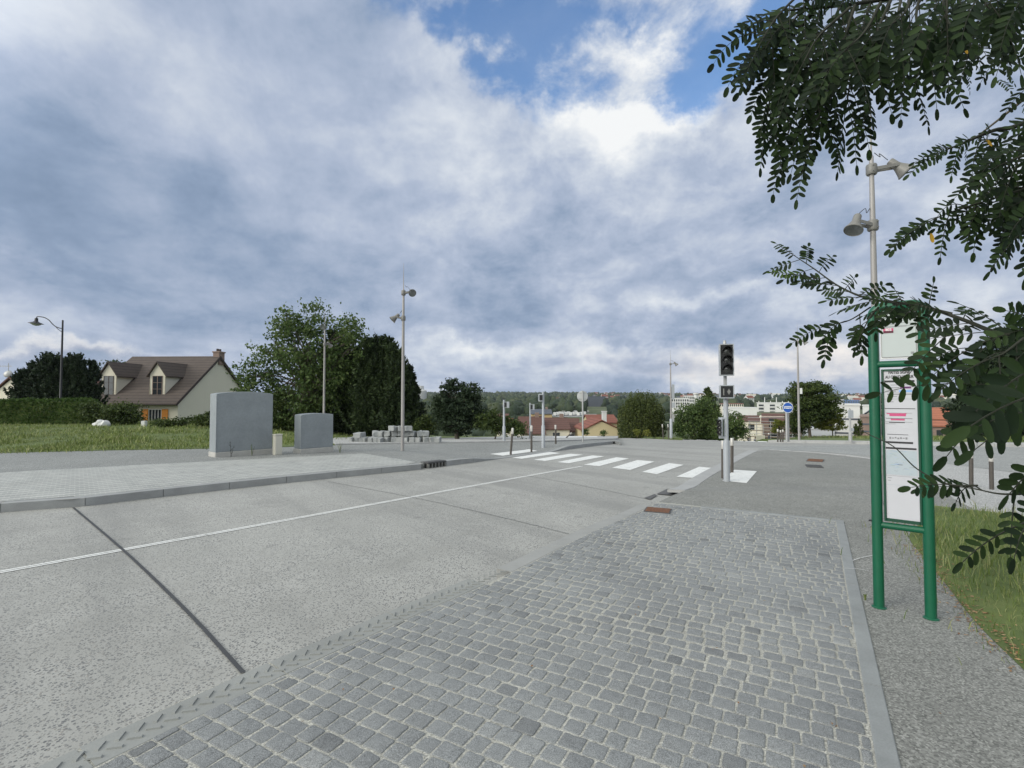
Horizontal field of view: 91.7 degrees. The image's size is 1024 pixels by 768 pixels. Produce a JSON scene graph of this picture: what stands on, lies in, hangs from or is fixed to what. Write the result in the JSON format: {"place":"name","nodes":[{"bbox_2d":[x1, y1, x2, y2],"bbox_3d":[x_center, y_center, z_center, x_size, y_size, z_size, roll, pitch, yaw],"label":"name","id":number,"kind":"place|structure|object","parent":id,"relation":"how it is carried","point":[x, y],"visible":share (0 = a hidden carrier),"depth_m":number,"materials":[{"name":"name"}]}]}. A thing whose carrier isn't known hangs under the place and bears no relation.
{"place":"outdoors","nodes":[
{"label":"outdoors","id":0,"kind":"place"},
{"bbox_2d":[0,440,620,501],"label":"pavement","id":1,"kind":"structure","parent":0,"point":[37,461],"depth_m":16.59,"materials":[{"name":"concrete"}]},
{"bbox_2d":[0,453,412,501],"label":"sett band","id":2,"kind":"object","parent":1,"relation":"on","point":[40,484],"visible":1,"depth_m":11.96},
{"bbox_2d":[208,392,272,457],"bbox_3d":[-9.016,1.355,16.591,0.630,2.190,1.791,-2,-2,41],"label":"utility cabinet","id":3,"kind":"object","parent":1,"relation":"on","point":[242,422],"visible":0.98,"depth_m":16.29,"materials":[{"name":"metal"}]},
{"bbox_2d":[272,434,282,454],"bbox_3d":[-7.861,2.022,16.646,0.222,0.690,0.260,-2,-2,41],"label":"service box","id":4,"kind":"object","parent":1,"relation":"on","point":[277,444],"visible":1,"depth_m":16.56,"materials":[{"name":"beige plastic"}]},
{"bbox_2d":[275,436,281,453],"bbox_3d":[-7.782,2.032,16.576,0.011,0.605,0.216,-2,-2,41],"label":"door","id":5,"kind":"structure","parent":4,"relation":"in","point":[278,449],"depth_m":16.57,"materials":[{"name":"beige plastic"}]},
{"bbox_2d":[293,413,333,453],"bbox_3d":[-7.047,1.774,17.680,0.530,1.470,1.233,-2,-2,41],"label":"utility cabinet","id":6,"kind":"object","parent":1,"relation":"on","point":[313,432],"visible":0.97,"depth_m":17.42,"materials":[{"name":"metal"}]},
{"bbox_2d":[390,267,415,450],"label":"lamp column","id":7,"kind":"structure","parent":1,"relation":"on","point":[411,292],"depth_m":18.78,"materials":[{"name":"metal"}]},
{"bbox_2d":[422,460,445,467],"bbox_3d":[-2.302,2.369,14.588,0.340,0.220,0.698,-2,-2,41],"label":"street drain","id":8,"kind":"object","parent":1,"relation":"on","point":[434,463],"visible":0.94,"depth_m":14.45,"materials":[{"name":"metal"}]},
{"bbox_2d":[335,438,615,444],"bbox_3d":[0.293,3.140,26.218,18.318,0.821,2.563,1,-2,-37],"label":"edging","id":9,"kind":"object","parent":1,"relation":"on","point":[464,442],"visible":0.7,"depth_m":24.04,"materials":[{"name":"concrete"}]},
{"bbox_2d":[502,400,508,440],"bbox_3d":[-0.306,1.877,24.995,0.346,2.156,0.220,0,-2,0],"label":"pedestrian signal","id":10,"kind":"object","parent":1,"relation":"on","point":[505,405],"visible":0.98,"depth_m":24.96,"materials":[{"name":"grey paint"}]},
{"bbox_2d":[493,449,535,455],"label":"zebra stripe","id":11,"kind":"object","parent":1,"relation":"on","point":[514,452],"visible":0.93,"depth_m":19.07,"materials":[{"name":"paint"}]},
{"bbox_2d":[538,392,544,447],"bbox_3d":[1.261,1.521,21.030,0.271,2.392,0.225,0,-2,0],"label":"pedestrian signal","id":12,"kind":"object","parent":1,"relation":"on","point":[540,397],"visible":0.97,"depth_m":20.98,"materials":[{"name":"grey paint"}]},
{"bbox_2d":[577,391,587,441],"bbox_3d":[3.621,1.664,25.450,0.557,2.657,0.114,0,-2,0],"label":"round sign","id":13,"kind":"object","parent":1,"relation":"on","point":[582,396],"visible":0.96,"depth_m":25.51,"materials":[{"name":"metal"}]},
{"bbox_2d":[0,419,681,453],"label":"lawn","id":14,"kind":"structure","parent":0,"point":[151,435],"depth_m":23.93,"materials":[{"name":"plant"}]},
{"bbox_2d":[28,316,63,401],"bbox_3d":[-35.741,-1.124,38.102,2.682,8.202,0.909,0,-2,0],"label":"street lamp","id":15,"kind":"object","parent":14,"relation":"on","point":[35,322],"visible":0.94,"depth_m":38.11,"materials":[{"name":"grey metal"}]},
{"bbox_2d":[0,397,100,424],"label":"hedge","id":16,"kind":"object","parent":14,"relation":"on","point":[13,410],"visible":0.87,"depth_m":35.32,"materials":[{"name":"green plant"}]},
{"bbox_2d":[2,351,109,405],"bbox_3d":[-36.546,0.328,40.103,7.342,6.004,4.270,0,-2,14],"label":"tree","id":17,"kind":"object","parent":14,"relation":"on","point":[40,378],"visible":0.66,"depth_m":39.36,"materials":[{"name":"green plant"}]},
{"bbox_2d":[68,397,148,424],"bbox_3d":[-28.314,1.985,34.915,5.099,2.200,3.040,0,-2,0],"label":"shrub","id":18,"kind":"object","parent":14,"relation":"on","point":[94,412],"visible":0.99,"depth_m":34.44,"materials":[{"name":"green plant"}]},
{"bbox_2d":[100,349,241,420],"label":"dormer house","id":19,"kind":"structure","parent":14,"relation":"on","point":[171,386],"depth_m":46.88,"materials":[{"name":"beige paint"}]},
{"bbox_2d":[148,409,161,420],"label":"window","id":20,"kind":"structure","parent":19,"relation":"in","point":[153,413],"depth_m":45.00,"materials":[{"name":"white glass"}]},
{"bbox_2d":[149,411,209,426],"bbox_3d":[-20.669,2.357,31.934,5.371,1.268,2.060,0,-2,0],"label":"shrub","id":21,"kind":"object","parent":14,"relation":"on","point":[203,419],"visible":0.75,"depth_m":31.65,"materials":[{"name":"green plant"}]},
{"bbox_2d":[273,396,294,430],"bbox_3d":[-15.052,1.994,32.291,2.452,2.477,2.482,0,-2,13],"label":"shrub","id":22,"kind":"object","parent":14,"relation":"on","point":[279,407],"visible":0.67,"depth_m":32.05,"materials":[{"name":"green plant"}]},
{"bbox_2d":[225,296,380,429],"bbox_3d":[-13.787,-1.237,32.880,9.627,9.248,5.899,1,-2,-20],"label":"broadleaf tree","id":23,"kind":"object","parent":14,"relation":"on","point":[307,379],"visible":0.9,"depth_m":32.46,"materials":[{"name":"green plant"}]},
{"bbox_2d":[274,388,353,433],"bbox_3d":[-11.611,1.936,34.091,11.044,3.368,3.852,0,-2,0],"label":"shrub","id":24,"kind":"object","parent":14,"relation":"on","point":[345,429],"visible":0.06,"depth_m":33.23,"materials":[{"name":"green plant"}]},
{"bbox_2d":[320,323,332,412],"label":"lamp column","id":25,"kind":"structure","parent":14,"relation":"on","point":[322,327],"depth_m":28.89,"materials":[{"name":"metal"}]},
{"bbox_2d":[312,328,359,433],"bbox_3d":[-11.421,-0.056,35.088,6.117,7.730,4.825,0,-2,0],"label":"cypress tree","id":26,"kind":"object","parent":14,"relation":"on","point":[343,411],"visible":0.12,"depth_m":33.86,"materials":[{"name":"green plant"}]},
{"bbox_2d":[337,333,425,436],"bbox_3d":[-8.632,0.172,32.972,5.667,7.290,4.675,0,-2,0],"label":"cypress tree","id":27,"kind":"object","parent":14,"relation":"on","point":[374,395],"visible":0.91,"depth_m":32.09,"materials":[{"name":"green plant"}]},
{"bbox_2d":[617,389,666,437],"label":"willow tree","id":28,"kind":"object","parent":14,"relation":"on","point":[633,414],"visible":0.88,"depth_m":54.64,"materials":[{"name":"green plant"}]},
{"bbox_2d":[333,436,617,443],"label":"verge footway","id":29,"kind":"structure","parent":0,"point":[345,440],"depth_m":28.59,"materials":[{"name":"concrete"}]},
{"bbox_2d":[406,363,431,436],"bbox_3d":[-7.034,1.256,33.890,3.150,5.381,3.599,0,-2,0],"label":"spruce tree","id":30,"kind":"object","parent":29,"relation":"on","point":[417,387],"visible":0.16,"depth_m":33.81,"materials":[{"name":"green plant"}]},
{"bbox_2d":[406,411,440,436],"bbox_3d":[-5.541,2.772,32.058,2.572,2.043,2.288,0,-2,0],"label":"shrub","id":31,"kind":"object","parent":29,"relation":"on","point":[424,422],"visible":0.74,"depth_m":31.60,"materials":[{"name":"green plant"}]},
{"bbox_2d":[427,377,490,438],"bbox_3d":[-3.291,1.628,30.985,3.929,4.122,3.325,0,-2,-15],"label":"tree","id":32,"kind":"object","parent":29,"relation":"on","point":[449,409],"visible":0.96,"depth_m":30.52,"materials":[{"name":"green plant"}]},
{"bbox_2d":[470,404,533,438],"bbox_3d":[-0.607,2.400,29.954,3.864,2.404,2.554,0,-2,0],"label":"shrub","id":33,"kind":"object","parent":29,"relation":"on","point":[490,420],"visible":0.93,"depth_m":29.54,"materials":[{"name":"green plant"}]},
{"bbox_2d":[568,418,579,435],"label":"house","id":34,"kind":"structure","parent":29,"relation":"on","point":[573,422],"depth_m":77.57,"materials":[{"name":"red tile"}]},
{"bbox_2d":[573,417,617,435],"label":"house","id":35,"kind":"structure","parent":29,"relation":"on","point":[594,426],"depth_m":65.85,"materials":[{"name":"beige paint"}]},
{"bbox_2d":[0,438,1023,767],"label":"road","id":36,"kind":"structure","parent":0,"point":[94,648],"depth_m":5.87,"materials":[{"name":"grey asphalt"}]},
{"bbox_2d":[72,507,245,672],"bbox_3d":[-4.890,2.137,6.261,8.081,0.004,0.088,-2,-2,42],"label":"road joint","id":37,"kind":"object","parent":36,"relation":"on","point":[233,661],"visible":1,"depth_m":4.68,"materials":[{"name":"black asphalt"}]},
{"bbox_2d":[0,463,420,511],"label":"kerb","id":38,"kind":"structure","parent":36,"relation":"on","point":[32,504],"depth_m":10.25,"materials":[{"name":"concrete"}]},
{"bbox_2d":[37,579,484,767],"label":"chevron kerb","id":39,"kind":"structure","parent":36,"relation":"on","point":[88,748],"depth_m":3.10,"materials":[{"name":"concrete"}]},
{"bbox_2d":[53,570,506,767],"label":"chevron ridges","id":40,"kind":"object","parent":39,"relation":"on","point":[118,738],"visible":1,"depth_m":3.14,"materials":[{"name":"concrete"}]},
{"bbox_2d":[0,466,582,572],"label":"line","id":41,"kind":"object","parent":36,"relation":"on","point":[247,527],"visible":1,"depth_m":7.35,"materials":[{"name":"paint"}]},
{"bbox_2d":[446,441,612,465],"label":"kerb","id":42,"kind":"structure","parent":36,"relation":"on","point":[449,462],"depth_m":18.21,"materials":[{"name":"concrete"}]},
{"bbox_2d":[514,452,557,458],"bbox_3d":[0.985,2.592,18.080,0.635,0.065,3.005,-1,-2,31],"label":"zebra stripe","id":43,"kind":"object","parent":36,"relation":"on","point":[535,455],"visible":1,"depth_m":17.90,"materials":[{"name":"paint"}]},
{"bbox_2d":[535,454,579,460],"bbox_3d":[1.673,2.551,17.323,0.598,0.050,2.769,-1,-2,33],"label":"zebra stripe","id":44,"kind":"object","parent":36,"relation":"on","point":[556,457],"visible":1,"depth_m":17.16,"materials":[{"name":"paint"}]},
{"bbox_2d":[497,504,649,578],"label":"platform kerb","id":45,"kind":"structure","parent":36,"relation":"on","point":[520,562],"depth_m":6.20,"materials":[{"name":"grey concrete"}]},
{"bbox_2d":[560,455,602,462],"bbox_3d":[2.334,2.519,16.680,0.513,0.042,2.749,-1,-2,35],"label":"zebra stripe","id":46,"kind":"object","parent":36,"relation":"on","point":[579,459],"visible":1,"depth_m":16.49,"materials":[{"name":"paint"}]},
{"bbox_2d":[584,457,628,465],"bbox_3d":[3.099,2.486,15.961,0.540,0.036,2.725,-1,-2,33],"label":"zebra stripe","id":47,"kind":"object","parent":36,"relation":"on","point":[606,461],"visible":1,"depth_m":15.89,"materials":[{"name":"paint"}]},
{"bbox_2d":[612,460,653,469],"bbox_3d":[3.706,2.447,15.077,0.612,0.027,2.553,-1,-2,32],"label":"zebra stripe","id":48,"kind":"object","parent":36,"relation":"on","point":[632,465],"visible":1,"depth_m":15.08,"materials":[{"name":"paint"}]},
{"bbox_2d":[643,463,681,473],"bbox_3d":[4.348,2.412,14.225,0.500,0.021,2.622,-1,-2,34],"label":"zebra stripe","id":49,"kind":"object","parent":36,"relation":"on","point":[661,468],"visible":1,"depth_m":14.15,"materials":[{"name":"paint"}]},
{"bbox_2d":[669,355,677,438],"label":"lamp column","id":50,"kind":"structure","parent":36,"relation":"on","point":[672,395],"depth_m":39.93,"materials":[{"name":"metal"}]},
{"bbox_2d":[677,467,709,477],"bbox_3d":[5.032,2.381,13.438,0.523,0.015,2.374,-1,-2,33],"label":"zebra stripe","id":51,"kind":"object","parent":36,"relation":"on","point":[693,472],"visible":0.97,"depth_m":13.33,"materials":[{"name":"paint"}]},
{"bbox_2d":[667,450,755,492],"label":"gutter slabs","id":52,"kind":"structure","parent":36,"relation":"on","point":[696,480],"depth_m":12.38,"materials":[{"name":"grey concrete"}]},
{"bbox_2d":[730,438,733,472],"bbox_3d":[5.892,1.934,13.303,0.089,0.972,0.089,1,-2,0],"label":"bollard","id":53,"kind":"object","parent":36,"relation":"on","point":[731,454],"visible":0.91,"depth_m":13.28,"materials":[{"name":"paint"}]},
{"bbox_2d":[782,402,792,441],"bbox_3d":[14.610,2.023,26.394,0.565,2.106,0.249,0,-2,0],"label":"bus lane sign","id":54,"kind":"object","parent":36,"relation":"on","point":[787,407],"visible":1,"depth_m":26.31,"materials":[{"name":"metal"}]},
{"bbox_2d":[848,409,853,440],"bbox_3d":[18.337,2.231,26.897,0.340,1.742,0.190,0,-2,0],"label":"plate sign","id":55,"kind":"object","parent":36,"relation":"on","point":[850,413],"visible":1,"depth_m":26.83,"materials":[{"name":"metal"}]},
{"bbox_2d":[770,449,989,510],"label":"gutter slabs","id":56,"kind":"structure","parent":36,"relation":"on","point":[968,503],"depth_m":9.10,"materials":[{"name":"concrete"}]},
{"bbox_2d":[768,440,1023,446],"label":"kerb","id":57,"kind":"structure","parent":36,"relation":"on","point":[868,442],"depth_m":27.28,"materials":[{"name":"concrete"}]},
{"bbox_2d":[0,0,1023,394],"label":"sky","id":58,"kind":"structure","parent":0,"point":[566,193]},
{"bbox_2d":[430,398,881,440],"bbox_3d":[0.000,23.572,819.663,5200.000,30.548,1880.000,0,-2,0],"label":"terrain","id":59,"kind":"structure","parent":0,"point":[594,410],"depth_m":390.21,"materials":[{"name":"green plant"}]},
{"bbox_2d":[0,376,100,399],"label":"house","id":60,"kind":"structure","parent":59,"relation":"on","point":[6,383],"depth_m":44.39,"materials":[{"name":"beige tile"}]},
{"bbox_2d":[517,412,545,435],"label":"house","id":61,"kind":"structure","parent":59,"relation":"on","point":[536,421],"depth_m":71.93,"materials":[{"name":"red tile"}]},
{"bbox_2d":[531,407,552,416],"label":"house","id":62,"kind":"structure","parent":59,"relation":"on","point":[548,412],"depth_m":125.82,"materials":[{"name":"stone"}]},
{"bbox_2d":[544,414,570,435],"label":"house","id":63,"kind":"structure","parent":59,"relation":"on","point":[561,421],"depth_m":72.83,"materials":[{"name":"red tile"}]},
{"bbox_2d":[587,396,605,406],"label":"building","id":64,"kind":"structure","parent":59,"relation":"on","point":[595,401],"depth_m":519.72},
{"bbox_2d":[581,414,618,426],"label":"house","id":65,"kind":"structure","parent":59,"relation":"on","point":[612,419],"depth_m":82.24,"materials":[{"name":"red tile"}]},
{"bbox_2d":[277,391,957,437],"bbox_3d":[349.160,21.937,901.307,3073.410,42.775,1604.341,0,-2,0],"label":"woodland","id":66,"kind":"object","parent":59,"relation":"on","point":[519,402],"visible":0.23,"depth_m":468.88,"materials":[{"name":"green plant"}]},
{"bbox_2d":[672,398,688,415],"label":"building","id":67,"kind":"structure","parent":59,"relation":"on","point":[679,401],"depth_m":298.31,"materials":[{"name":"white concrete"}]},
{"bbox_2d":[720,403,743,412],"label":"building","id":68,"kind":"structure","parent":59,"relation":"on","point":[734,405],"depth_m":327.13,"materials":[{"name":"white concrete"}]},
{"bbox_2d":[722,407,756,421],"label":"building","id":69,"kind":"structure","parent":59,"relation":"on","point":[747,410],"depth_m":265.20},
{"bbox_2d":[737,415,759,440],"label":"house","id":70,"kind":"structure","parent":59,"relation":"on","point":[752,420],"depth_m":90.99,"materials":[{"name":"beige tile"}]},
{"bbox_2d":[748,417,797,439],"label":"scaffold","id":71,"kind":"object","parent":59,"relation":"on","point":[763,427],"visible":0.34,"depth_m":68.62,"materials":[{"name":"metal"}]},
{"bbox_2d":[756,397,796,412],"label":"apartment block","id":72,"kind":"structure","parent":59,"relation":"on","point":[764,406],"depth_m":395.40,"materials":[{"name":"white concrete"}]},
{"bbox_2d":[761,413,801,438],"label":"unfinished house","id":73,"kind":"structure","parent":59,"relation":"on","point":[771,419],"depth_m":70.23,"materials":[{"name":"brick"}]},
{"bbox_2d":[803,426,834,435],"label":"building","id":74,"kind":"structure","parent":59,"relation":"on","point":[817,432],"depth_m":78.59,"materials":[{"name":"white paint"}]},
{"bbox_2d":[835,403,860,435],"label":"building","id":75,"kind":"structure","parent":59,"relation":"on","point":[855,407],"depth_m":76.89,"materials":[{"name":"white paint"}]},
{"bbox_2d":[932,420,948,435],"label":"house","id":76,"kind":"structure","parent":59,"relation":"on","point":[938,426],"depth_m":65.55,"materials":[{"name":"brick"}]},
{"bbox_2d":[797,331,807,439],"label":"lamp column","id":77,"kind":"structure","parent":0,"point":[799,391],"depth_m":30.15,"materials":[{"name":"metal"}]},
{"bbox_2d":[660,450,1023,767],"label":"footway","id":78,"kind":"structure","parent":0,"point":[976,698],"depth_m":3.77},
{"bbox_2d":[94,502,876,767],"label":"sett paving","id":79,"kind":"structure","parent":78,"relation":"on","point":[646,744],"depth_m":3.21,"materials":[{"name":"stone"}]},
{"bbox_2d":[76,613,401,767],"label":"joint mortar","id":80,"kind":"object","parent":79,"relation":"on","point":[83,755],"visible":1,"depth_m":2.92,"materials":[{"name":"grey concrete"}]},
{"bbox_2d":[644,507,671,513],"bbox_3d":[2.362,2.046,8.038,0.404,0.034,0.355,-1,-2,23],"label":"manhole cover","id":81,"kind":"object","parent":79,"relation":"on","point":[658,510],"visible":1,"depth_m":7.97,"materials":[{"name":"metal"}]},
{"bbox_2d":[717,340,733,481],"bbox_3d":[5.053,0.646,11.770,0.394,3.397,0.410,0,-2,13],"label":"traffic signal","id":82,"kind":"object","parent":78,"relation":"on","point":[726,359],"visible":0.99,"depth_m":11.77,"materials":[{"name":"grey paint"}]},
{"bbox_2d":[730,470,756,482],"bbox_3d":[5.812,2.340,12.671,0.568,0.012,2.316,-1,-2,32],"label":"zebra stripe","id":83,"kind":"object","parent":78,"relation":"on","point":[743,476],"visible":0.86,"depth_m":12.70,"materials":[{"name":"paint"}]},
{"bbox_2d":[700,506,843,521],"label":"border slabs","id":84,"kind":"structure","parent":78,"relation":"on","point":[771,513],"depth_m":7.76,"materials":[{"name":"grey concrete"}]},
{"bbox_2d":[707,0,1023,574],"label":"locust tree","id":85,"kind":"object","parent":78,"relation":"on","point":[870,61],"visible":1,"depth_m":1.69,"materials":[{"name":"green plant"}]},
{"bbox_2d":[836,521,900,767],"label":"border slabs","id":86,"kind":"structure","parent":78,"relation":"on","point":[885,749],"depth_m":3.23,"materials":[{"name":"grey concrete"}]},
{"bbox_2d":[843,116,913,504],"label":"lamp column","id":87,"kind":"structure","parent":78,"relation":"on","point":[854,227],"depth_m":8.64,"materials":[{"name":"metal"}]},
{"bbox_2d":[867,300,939,620],"bbox_3d":[3.312,0.624,4.237,0.459,2.675,0.109,-1,-2,40],"label":"bus stop sign","id":88,"kind":"object","parent":78,"relation":"on","point":[907,431],"visible":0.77,"depth_m":4.24,"materials":[{"name":"green metal"}]},
{"bbox_2d":[897,544,1022,671],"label":"grass","id":89,"kind":"structure","parent":78,"relation":"on","point":[966,604],"depth_m":4.08,"materials":[{"name":"green plant"}]},
{"bbox_2d":[860,414,869,435],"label":"building","id":90,"kind":"structure","parent":0,"point":[865,420],"depth_m":69.55,"materials":[{"name":"paint"}]},
{"bbox_2d":[757,435,1023,442],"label":"verge","id":91,"kind":"structure","parent":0,"point":[841,438],"depth_m":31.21,"materials":[{"name":"plant"}]},
{"bbox_2d":[667,394,721,439],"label":"broadleaf tree","id":92,"kind":"object","parent":91,"relation":"on","point":[690,420],"visible":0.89,"depth_m":51.40,"materials":[{"name":"green plant"}]},
{"bbox_2d":[686,386,721,440],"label":"tree","id":93,"kind":"object","parent":91,"relation":"on","point":[707,391],"visible":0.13,"depth_m":55.64,"materials":[{"name":"green plant"}]},
{"bbox_2d":[705,409,754,440],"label":"broadleaf tree","id":94,"kind":"object","parent":91,"relation":"on","point":[736,428],"visible":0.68,"depth_m":49.54,"materials":[{"name":"green plant"}]},
{"bbox_2d":[770,419,790,438],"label":"broadleaf tree","id":95,"kind":"object","parent":91,"relation":"on","point":[777,423],"visible":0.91,"depth_m":41.76,"materials":[{"name":"green plant"}]},
{"bbox_2d":[789,426,807,438],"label":"shrub","id":96,"kind":"object","parent":91,"relation":"on","point":[794,430],"visible":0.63,"depth_m":41.70,"materials":[{"name":"green plant"}]},
{"bbox_2d":[777,379,849,437],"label":"broadleaf tree","id":97,"kind":"object","parent":91,"relation":"on","point":[818,407],"visible":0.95,"depth_m":40.30,"materials":[{"name":"green plant"}]},
{"bbox_2d":[813,410,847,435],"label":"broadleaf tree","id":98,"kind":"object","parent":91,"relation":"on","point":[828,424],"visible":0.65,"depth_m":41.54,"materials":[{"name":"green plant"}]},
{"bbox_2d":[939,326,1023,436],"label":"cypress tree","id":99,"kind":"object","parent":91,"relation":"on","point":[993,363],"visible":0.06,"depth_m":38.16,"materials":[{"name":"green plant"}]},
{"bbox_2d":[760,445,1023,472],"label":"side road","id":100,"kind":"structure","parent":0,"point":[1008,458],"depth_m":19.28,"materials":[{"name":"grey asphalt"}]},
{"bbox_2d":[829,500,1023,674],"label":"grass bank","id":101,"kind":"structure","parent":0,"point":[997,619],"depth_m":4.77,"materials":[{"name":"plant"}]},
{"bbox_2d":[932,407,948,422],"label":"house","id":102,"kind":"structure","parent":0,"point":[937,413],"depth_m":85.67,"materials":[{"name":"brick"}]},
{"bbox_2d":[933,462,1023,515],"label":"corner apron","id":103,"kind":"object","parent":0,"point":[961,474],"visible":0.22,"depth_m":11.56,"materials":[{"name":"concrete"}]},
{"bbox_2d":[968,450,973,487],"bbox_3d":[10.234,1.911,11.070,0.089,0.885,0.089,1,-2,0],"label":"bollard","id":104,"kind":"object","parent":103,"relation":"on","point":[971,472],"visible":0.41,"depth_m":11.04,"materials":[{"name":"paint"}]},
{"bbox_2d":[988,456,993,489],"bbox_3d":[10.438,1.931,10.814,0.089,0.827,0.089,0,-2,0],"label":"bollard","id":105,"kind":"object","parent":103,"relation":"on","point":[991,474],"visible":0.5,"depth_m":10.78,"materials":[{"name":"paint"}]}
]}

